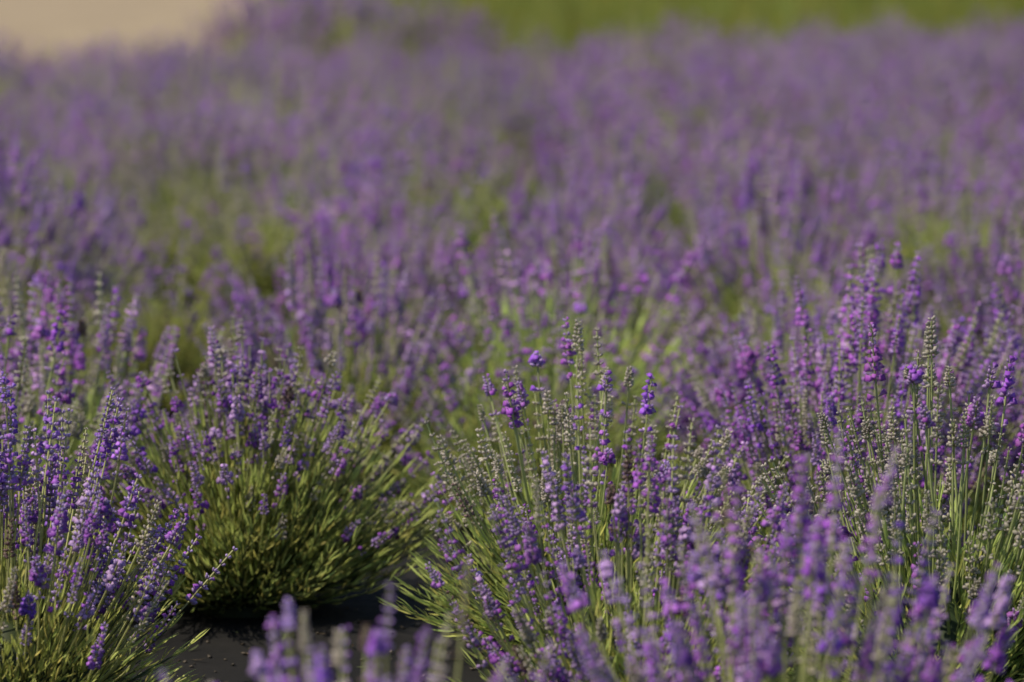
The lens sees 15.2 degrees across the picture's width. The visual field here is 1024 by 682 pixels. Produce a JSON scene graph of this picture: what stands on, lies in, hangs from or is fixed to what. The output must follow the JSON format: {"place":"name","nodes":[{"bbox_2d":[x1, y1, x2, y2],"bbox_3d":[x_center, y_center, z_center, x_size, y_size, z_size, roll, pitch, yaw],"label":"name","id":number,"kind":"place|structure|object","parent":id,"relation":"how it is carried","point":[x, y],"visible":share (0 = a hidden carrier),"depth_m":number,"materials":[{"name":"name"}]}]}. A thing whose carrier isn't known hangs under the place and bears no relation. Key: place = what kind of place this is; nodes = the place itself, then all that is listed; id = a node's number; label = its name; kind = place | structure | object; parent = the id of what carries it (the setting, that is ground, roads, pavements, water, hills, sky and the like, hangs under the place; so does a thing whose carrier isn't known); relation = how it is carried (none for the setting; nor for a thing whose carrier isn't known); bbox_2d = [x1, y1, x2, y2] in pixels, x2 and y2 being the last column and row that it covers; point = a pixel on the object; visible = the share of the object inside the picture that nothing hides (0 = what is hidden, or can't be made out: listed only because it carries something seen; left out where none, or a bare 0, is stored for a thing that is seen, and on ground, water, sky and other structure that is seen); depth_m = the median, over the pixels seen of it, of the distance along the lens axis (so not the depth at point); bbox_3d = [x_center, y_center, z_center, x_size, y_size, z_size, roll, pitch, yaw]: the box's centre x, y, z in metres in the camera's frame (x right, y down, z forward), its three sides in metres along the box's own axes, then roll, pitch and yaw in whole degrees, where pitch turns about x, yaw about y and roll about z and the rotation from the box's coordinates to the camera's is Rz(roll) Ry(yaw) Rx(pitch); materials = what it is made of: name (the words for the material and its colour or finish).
{"place":"outdoors","nodes":[
{"label":"outdoors","id":0,"kind":"place"},
{"bbox_2d":[0,39,34,125],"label":"lavender","id":1,"kind":"object","parent":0,"point":[16,74],"visible":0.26,"depth_m":16.25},
{"bbox_2d":[0,25,58,107],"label":"lavender","id":2,"kind":"object","parent":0,"point":[32,59],"visible":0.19,"depth_m":16.70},
{"bbox_2d":[3,120,95,242],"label":"lavender","id":3,"kind":"object","parent":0,"point":[21,166],"visible":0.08,"depth_m":10.20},
{"bbox_2d":[2,120,123,237],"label":"lavender","id":4,"kind":"object","parent":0,"point":[76,168],"visible":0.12,"depth_m":10.64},
{"bbox_2d":[26,38,108,122],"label":"lavender","id":5,"kind":"object","parent":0,"point":[75,62],"visible":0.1,"depth_m":15.87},
{"bbox_2d":[5,107,141,221],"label":"lavender","id":6,"kind":"object","parent":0,"point":[83,137],"visible":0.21,"depth_m":11.03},
{"bbox_2d":[0,137,150,342],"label":"lavender","id":7,"kind":"object","parent":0,"point":[11,198],"visible":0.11,"depth_m":7.77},
{"bbox_2d":[13,63,165,149],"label":"lavender","id":8,"kind":"object","parent":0,"point":[89,77],"visible":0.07,"depth_m":13.46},
{"bbox_2d":[29,29,156,98],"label":"lavender","id":9,"kind":"object","parent":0,"point":[109,54],"visible":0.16,"depth_m":16.41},
{"bbox_2d":[18,147,171,327],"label":"lavender","id":10,"kind":"object","parent":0,"point":[120,237],"visible":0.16,"depth_m":8.30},
{"bbox_2d":[32,64,164,219],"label":"lavender","id":11,"kind":"object","parent":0,"point":[116,135],"visible":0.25,"depth_m":11.57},
{"bbox_2d":[59,34,147,99],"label":"lavender","id":12,"kind":"object","parent":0,"point":[105,57],"visible":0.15,"depth_m":17.43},
{"bbox_2d":[52,51,164,121],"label":"lavender","id":13,"kind":"object","parent":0,"point":[115,76],"visible":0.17,"depth_m":15.05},
{"bbox_2d":[0,0,278,96],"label":"dirt road","id":14,"kind":"structure","parent":0,"point":[46,24],"depth_m":35.93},
{"bbox_2d":[187,0,326,80],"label":"lavender","id":15,"kind":"object","parent":14,"relation":"on","point":[251,13],"visible":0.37,"depth_m":19.11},
{"bbox_2d":[92,26,198,87],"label":"lavender","id":16,"kind":"object","parent":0,"point":[142,46],"visible":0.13,"depth_m":18.01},
{"bbox_2d":[77,154,233,297],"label":"lavender","id":17,"kind":"object","parent":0,"point":[170,256],"visible":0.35,"depth_m":9.18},
{"bbox_2d":[120,48,202,116],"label":"lavender","id":18,"kind":"object","parent":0,"point":[173,67],"visible":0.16,"depth_m":16.05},
{"bbox_2d":[86,112,267,274],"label":"lavender","id":19,"kind":"object","parent":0,"point":[211,198],"visible":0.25,"depth_m":9.70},
{"bbox_2d":[117,90,263,243],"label":"lavender","id":20,"kind":"object","parent":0,"point":[198,149],"visible":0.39,"depth_m":10.68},
{"bbox_2d":[112,64,288,215],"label":"lavender","id":21,"kind":"object","parent":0,"point":[232,129],"visible":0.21,"depth_m":11.18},
{"bbox_2d":[137,46,268,146],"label":"lavender","id":22,"kind":"object","parent":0,"point":[195,75],"visible":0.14,"depth_m":14.14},
{"bbox_2d":[203,63,348,147],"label":"lavender","id":23,"kind":"object","parent":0,"point":[278,78],"visible":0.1,"depth_m":13.18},
{"bbox_2d":[206,138,392,268],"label":"lavender","id":24,"kind":"object","parent":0,"point":[301,190],"visible":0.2,"depth_m":9.39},
{"bbox_2d":[226,64,384,232],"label":"lavender","id":25,"kind":"object","parent":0,"point":[291,151],"visible":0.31,"depth_m":10.83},
{"bbox_2d":[256,102,387,196],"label":"lavender","id":26,"kind":"object","parent":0,"point":[359,132],"visible":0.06,"depth_m":11.41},
{"bbox_2d":[325,24,407,84],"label":"lavender","id":27,"kind":"object","parent":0,"point":[378,54],"visible":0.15,"depth_m":18.35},
{"bbox_2d":[263,143,497,306],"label":"lavender","id":28,"kind":"object","parent":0,"point":[369,188],"visible":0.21,"depth_m":8.46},
{"bbox_2d":[293,181,479,350],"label":"lavender","id":29,"kind":"object","parent":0,"point":[343,235],"visible":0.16,"depth_m":7.43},
{"bbox_2d":[306,195,486,331],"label":"lavender","id":30,"kind":"object","parent":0,"point":[412,223],"visible":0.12,"depth_m":8.04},
{"bbox_2d":[323,97,525,248],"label":"lavender","id":31,"kind":"object","parent":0,"point":[399,157],"visible":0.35,"depth_m":10.03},
{"bbox_2d":[342,127,555,304],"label":"lavender","id":32,"kind":"object","parent":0,"point":[478,231],"visible":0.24,"depth_m":8.98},
{"bbox_2d":[403,50,554,174],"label":"lavender","id":33,"kind":"object","parent":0,"point":[454,115],"visible":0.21,"depth_m":13.01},
{"bbox_2d":[415,104,544,217],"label":"lavender","id":34,"kind":"object","parent":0,"point":[513,146],"visible":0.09,"depth_m":11.60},
{"bbox_2d":[451,54,570,199],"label":"lavender","id":35,"kind":"object","parent":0,"point":[508,121],"visible":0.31,"depth_m":12.47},
{"bbox_2d":[464,59,567,153],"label":"lavender","id":36,"kind":"object","parent":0,"point":[492,99],"visible":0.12,"depth_m":14.11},
{"bbox_2d":[496,154,687,332],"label":"lavender","id":37,"kind":"object","parent":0,"point":[635,211],"visible":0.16,"depth_m":8.16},
{"bbox_2d":[494,84,689,232],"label":"lavender","id":38,"kind":"object","parent":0,"point":[556,140],"visible":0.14,"depth_m":10.73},
{"bbox_2d":[517,151,668,293],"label":"lavender","id":39,"kind":"object","parent":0,"point":[639,180],"visible":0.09,"depth_m":8.67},
{"bbox_2d":[524,58,681,204],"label":"lavender","id":40,"kind":"object","parent":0,"point":[578,82],"visible":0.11,"depth_m":11.77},
{"bbox_2d":[515,118,698,257],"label":"lavender","id":41,"kind":"object","parent":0,"point":[626,164],"visible":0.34,"depth_m":9.72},
{"bbox_2d":[576,13,667,101],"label":"lavender","id":42,"kind":"object","parent":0,"point":[642,40],"visible":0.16,"depth_m":18.89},
{"bbox_2d":[280,0,983,76],"bbox_3d":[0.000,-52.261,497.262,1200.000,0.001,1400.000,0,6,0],"label":"ground","id":43,"kind":"structure","parent":0,"point":[282,1],"depth_m":41.32,"materials":[{"name":"green plant"}]},
{"bbox_2d":[91,96,841,383],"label":"weed fabric","id":44,"kind":"object","parent":43,"relation":"on","point":[191,301],"depth_m":8.92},
{"bbox_2d":[62,68,214,185],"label":"lavender","id":45,"kind":"object","parent":44,"relation":"on","point":[156,110],"visible":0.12,"depth_m":12.25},
{"bbox_2d":[153,24,227,111],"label":"lavender","id":46,"kind":"object","parent":44,"relation":"on","point":[183,56],"visible":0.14,"depth_m":16.51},
{"bbox_2d":[147,94,296,202],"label":"lavender","id":47,"kind":"object","parent":44,"relation":"on","point":[252,151],"visible":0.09,"depth_m":11.76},
{"bbox_2d":[155,148,377,313],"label":"lavender","id":48,"kind":"object","parent":44,"relation":"on","point":[262,260],"visible":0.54,"depth_m":8.75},
{"bbox_2d":[259,0,418,93],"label":"lavender","id":49,"kind":"object","parent":44,"relation":"on","point":[327,17],"visible":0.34,"depth_m":19.55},
{"bbox_2d":[293,124,405,234],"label":"lavender","id":50,"kind":"object","parent":44,"relation":"on","point":[367,140],"visible":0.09,"depth_m":10.37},
{"bbox_2d":[419,119,541,238],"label":"lavender","id":51,"kind":"object","parent":44,"relation":"on","point":[466,159],"visible":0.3,"depth_m":10.90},
{"bbox_2d":[66,386,1021,681],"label":"wrinkled weed fabric","id":52,"kind":"object","parent":44,"relation":"on","point":[224,648],"visible":0.05,"depth_m":4.72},
{"bbox_2d":[0,212,128,394],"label":"lavender","id":53,"kind":"object","parent":52,"relation":"on","point":[34,249],"visible":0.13,"depth_m":6.65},
{"bbox_2d":[0,248,133,457],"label":"lavender","id":54,"kind":"object","parent":52,"relation":"on","point":[37,283],"visible":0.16,"depth_m":5.77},
{"bbox_2d":[0,309,146,593],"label":"lavender","id":55,"kind":"object","parent":52,"relation":"on","point":[66,395],"visible":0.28,"depth_m":4.87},
{"bbox_2d":[0,119,148,376],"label":"lavender","id":56,"kind":"object","parent":52,"relation":"on","point":[75,276],"visible":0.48,"depth_m":7.28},
{"bbox_2d":[0,272,231,561],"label":"lavender","id":57,"kind":"object","parent":52,"relation":"on","point":[73,336],"visible":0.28,"depth_m":5.32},
{"bbox_2d":[0,371,237,681],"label":"lavender","id":58,"kind":"object","parent":52,"relation":"on","point":[55,634],"visible":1,"depth_m":4.15,"materials":[{"name":"plant"}]},
{"bbox_2d":[12,233,275,417],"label":"lavender","id":59,"kind":"object","parent":52,"relation":"on","point":[190,356],"visible":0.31,"depth_m":6.87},
{"bbox_2d":[19,315,475,618],"bbox_3d":[-0.328,0.170,4.882,0.583,0.379,0.571,-4,7,-34],"label":"lavender","id":60,"kind":"object","parent":52,"relation":"on","point":[283,519],"visible":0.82,"depth_m":4.81,"materials":[{"name":"plant"}]},
{"bbox_2d":[190,215,453,419],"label":"lavender","id":61,"kind":"object","parent":52,"relation":"on","point":[252,309],"visible":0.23,"depth_m":6.57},
{"bbox_2d":[194,248,490,493],"bbox_3d":[-0.254,0.049,5.948,0.463,0.394,0.458,-2,7,-20],"label":"lavender","id":62,"kind":"object","parent":52,"relation":"on","point":[352,375],"visible":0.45,"depth_m":5.92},
{"bbox_2d":[157,556,554,681],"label":"lavender","id":63,"kind":"object","parent":52,"relation":"on","point":[260,670],"visible":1,"depth_m":3.08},
{"bbox_2d":[105,452,678,681],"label":"ground","id":64,"kind":"structure","parent":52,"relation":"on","point":[324,631],"depth_m":4.71,"materials":[{"name":"soil"}]},
{"bbox_2d":[331,222,544,405],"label":"lavender","id":65,"kind":"object","parent":52,"relation":"on","point":[419,277],"visible":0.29,"depth_m":7.00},
{"bbox_2d":[345,304,711,533],"bbox_3d":[0.031,0.110,5.597,0.536,0.345,0.525,-6,8,-43],"label":"lavender","id":66,"kind":"object","parent":52,"relation":"on","point":[422,472],"visible":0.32,"depth_m":5.56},
{"bbox_2d":[383,209,760,471],"bbox_3d":[0.075,0.005,6.150,0.670,0.440,0.684,-4,7,-35],"label":"lavender","id":67,"kind":"object","parent":52,"relation":"on","point":[662,373],"visible":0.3,"depth_m":6.11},
{"bbox_2d":[377,317,789,666],"bbox_3d":[0.099,0.181,4.607,0.483,0.416,0.510,-5,8,-38],"label":"lavender","id":68,"kind":"object","parent":52,"relation":"on","point":[497,584],"visible":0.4,"depth_m":4.58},
{"bbox_2d":[483,233,720,412],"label":"lavender","id":69,"kind":"object","parent":52,"relation":"on","point":[640,273],"visible":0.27,"depth_m":6.62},
{"bbox_2d":[425,417,841,681],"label":"lavender","id":70,"kind":"object","parent":52,"relation":"on","point":[563,649],"visible":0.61,"depth_m":3.94,"materials":[{"name":"plant"}]},
{"bbox_2d":[607,146,923,388],"bbox_3d":[0.500,-0.129,7.234,0.575,0.474,0.553,-3,7,-27],"label":"lavender","id":71,"kind":"object","parent":52,"relation":"on","point":[725,274],"visible":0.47,"depth_m":7.24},
{"bbox_2d":[650,274,923,443],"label":"lavender","id":72,"kind":"object","parent":52,"relation":"on","point":[791,310],"visible":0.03,"depth_m":6.30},
{"bbox_2d":[557,428,1017,681],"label":"lavender","id":73,"kind":"object","parent":52,"relation":"on","point":[755,658],"visible":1,"depth_m":3.36,"materials":[{"name":"plant"}]},
{"bbox_2d":[654,256,937,514],"bbox_3d":[0.423,0.074,5.728,0.472,0.390,0.480,3,7,25],"label":"lavender","id":74,"kind":"object","parent":52,"relation":"on","point":[716,366],"visible":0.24,"depth_m":5.71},
{"bbox_2d":[679,244,941,394],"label":"lavender","id":75,"kind":"object","parent":52,"relation":"on","point":[811,295],"visible":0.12,"depth_m":6.81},
{"bbox_2d":[643,239,1023,556],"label":"lavender","id":76,"kind":"object","parent":52,"relation":"on","point":[747,357],"visible":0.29,"depth_m":5.14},
{"bbox_2d":[688,297,989,621],"bbox_3d":[0.403,0.152,4.851,0.451,0.421,0.482,-2,6,-19],"label":"lavender","id":77,"kind":"object","parent":52,"relation":"on","point":[831,403],"visible":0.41,"depth_m":4.81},
{"bbox_2d":[711,315,1023,681],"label":"lavender","id":78,"kind":"object","parent":52,"relation":"on","point":[980,555],"visible":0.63,"depth_m":4.16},
{"bbox_2d":[877,199,1023,396],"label":"lavender","id":79,"kind":"object","parent":52,"relation":"on","point":[972,271],"visible":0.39,"depth_m":7.03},
{"bbox_2d":[903,211,1023,453],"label":"lavender","id":80,"kind":"object","parent":52,"relation":"on","point":[1011,294],"visible":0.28,"depth_m":5.99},
{"bbox_2d":[921,283,1023,539],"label":"lavender","id":81,"kind":"object","parent":52,"relation":"on","point":[1017,343],"visible":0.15,"depth_m":5.40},
{"bbox_2d":[473,178,703,353],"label":"lavender","id":82,"kind":"object","parent":44,"relation":"on","point":[561,235],"visible":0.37,"depth_m":7.57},
{"bbox_2d":[548,82,704,260],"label":"lavender","id":83,"kind":"object","parent":44,"relation":"on","point":[636,131],"visible":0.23,"depth_m":10.14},
{"bbox_2d":[647,101,754,238],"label":"lavender","id":84,"kind":"object","parent":44,"relation":"on","point":[697,125],"visible":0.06,"depth_m":10.85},
{"bbox_2d":[650,105,846,253],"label":"lavender","id":85,"kind":"object","parent":44,"relation":"on","point":[720,146],"visible":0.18,"depth_m":9.85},
{"bbox_2d":[664,177,864,341],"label":"lavender","id":86,"kind":"object","parent":44,"relation":"on","point":[807,232],"visible":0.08,"depth_m":7.84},
{"bbox_2d":[679,126,893,306],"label":"lavender","id":87,"kind":"object","parent":44,"relation":"on","point":[830,191],"visible":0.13,"depth_m":8.22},
{"bbox_2d":[793,145,1023,349],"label":"lavender","id":88,"kind":"object","parent":44,"relation":"on","point":[927,245],"visible":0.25,"depth_m":7.99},
{"bbox_2d":[853,138,1023,284],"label":"lavender","id":89,"kind":"object","parent":44,"relation":"on","point":[981,192],"visible":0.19,"depth_m":8.51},
{"bbox_2d":[874,74,1016,184],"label":"lavender","id":90,"kind":"object","parent":44,"relation":"on","point":[941,105],"visible":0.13,"depth_m":12.19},
{"bbox_2d":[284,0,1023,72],"bbox_3d":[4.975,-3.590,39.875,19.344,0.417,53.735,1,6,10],"label":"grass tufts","id":91,"kind":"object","parent":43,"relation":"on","point":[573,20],"visible":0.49,"depth_m":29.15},
{"bbox_2d":[636,12,726,78],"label":"lavender","id":92,"kind":"object","parent":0,"point":[674,40],"visible":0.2,"depth_m":20.00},
{"bbox_2d":[626,39,752,128],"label":"lavender","id":93,"kind":"object","parent":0,"point":[698,64],"visible":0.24,"depth_m":15.38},
{"bbox_2d":[645,33,753,109],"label":"lavender","id":94,"kind":"object","parent":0,"point":[665,74],"visible":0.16,"depth_m":15.99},
{"bbox_2d":[641,51,786,161],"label":"lavender","id":95,"kind":"object","parent":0,"point":[720,77],"visible":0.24,"depth_m":13.86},
{"bbox_2d":[665,72,770,169],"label":"lavender","id":96,"kind":"object","parent":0,"point":[700,89],"visible":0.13,"depth_m":13.41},
{"bbox_2d":[675,94,783,178],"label":"lavender","id":97,"kind":"object","parent":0,"point":[762,132],"visible":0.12,"depth_m":12.84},
{"bbox_2d":[654,137,819,277],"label":"lavender","id":98,"kind":"object","parent":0,"point":[735,152],"visible":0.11,"depth_m":9.39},
{"bbox_2d":[674,154,844,294],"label":"lavender","id":99,"kind":"object","parent":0,"point":[727,183],"visible":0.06,"depth_m":8.81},
{"bbox_2d":[726,30,820,107],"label":"lavender","id":100,"kind":"object","parent":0,"point":[761,54],"visible":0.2,"depth_m":16.59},
{"bbox_2d":[742,52,843,150],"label":"lavender","id":101,"kind":"object","parent":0,"point":[790,84],"visible":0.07,"depth_m":15.11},
{"bbox_2d":[754,41,876,167],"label":"lavender","id":102,"kind":"object","parent":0,"point":[787,115],"visible":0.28,"depth_m":14.06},
{"bbox_2d":[784,16,865,70],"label":"lavender","id":103,"kind":"object","parent":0,"point":[818,38],"visible":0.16,"depth_m":19.33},
{"bbox_2d":[768,75,883,169],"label":"lavender","id":104,"kind":"object","parent":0,"point":[839,97],"visible":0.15,"depth_m":13.46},
{"bbox_2d":[775,84,888,195],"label":"lavender","id":105,"kind":"object","parent":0,"point":[821,111],"visible":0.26,"depth_m":12.60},
{"bbox_2d":[787,75,919,235],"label":"lavender","id":106,"kind":"object","parent":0,"point":[844,133],"visible":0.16,"depth_m":10.96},
{"bbox_2d":[798,94,922,205],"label":"lavender","id":107,"kind":"object","parent":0,"point":[823,133],"visible":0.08,"depth_m":11.47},
{"bbox_2d":[809,94,961,234],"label":"lavender","id":108,"kind":"object","parent":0,"point":[905,151],"visible":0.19,"depth_m":10.51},
{"bbox_2d":[811,131,964,270],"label":"lavender","id":109,"kind":"object","parent":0,"point":[873,164],"visible":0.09,"depth_m":9.51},
{"bbox_2d":[865,15,942,74],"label":"lavender","id":110,"kind":"object","parent":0,"point":[888,45],"visible":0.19,"depth_m":20.02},
{"bbox_2d":[873,67,970,149],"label":"lavender","id":111,"kind":"object","parent":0,"point":[903,90],"visible":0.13,"depth_m":13.79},
{"bbox_2d":[914,23,989,98],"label":"lavender","id":112,"kind":"object","parent":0,"point":[941,53],"visible":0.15,"depth_m":17.32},
{"bbox_2d":[900,96,1023,226],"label":"lavender","id":113,"kind":"object","parent":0,"point":[966,130],"visible":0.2,"depth_m":10.68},
{"bbox_2d":[906,68,1023,184],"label":"lavender","id":114,"kind":"object","parent":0,"point":[998,114],"visible":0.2,"depth_m":11.64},
{"bbox_2d":[930,104,1023,184],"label":"lavender","id":115,"kind":"object","parent":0,"point":[1014,126],"visible":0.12,"depth_m":11.06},
{"bbox_2d":[935,39,1023,124],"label":"lavender","id":116,"kind":"object","parent":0,"point":[1003,67],"visible":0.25,"depth_m":15.37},
{"bbox_2d":[952,122,1023,240],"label":"lavender","id":117,"kind":"object","parent":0,"point":[992,156],"visible":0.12,"depth_m":10.13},
{"bbox_2d":[955,128,1023,291],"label":"lavender","id":118,"kind":"object","parent":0,"point":[1018,149],"visible":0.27,"depth_m":9.27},
{"label":"dirt path","id":119,"kind":"structure","parent":0,"visible":0},
{"bbox_2d":[237,0,375,53],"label":"lavender","id":120,"kind":"object","parent":119,"relation":"on","point":[278,5],"visible":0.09,"depth_m":20.41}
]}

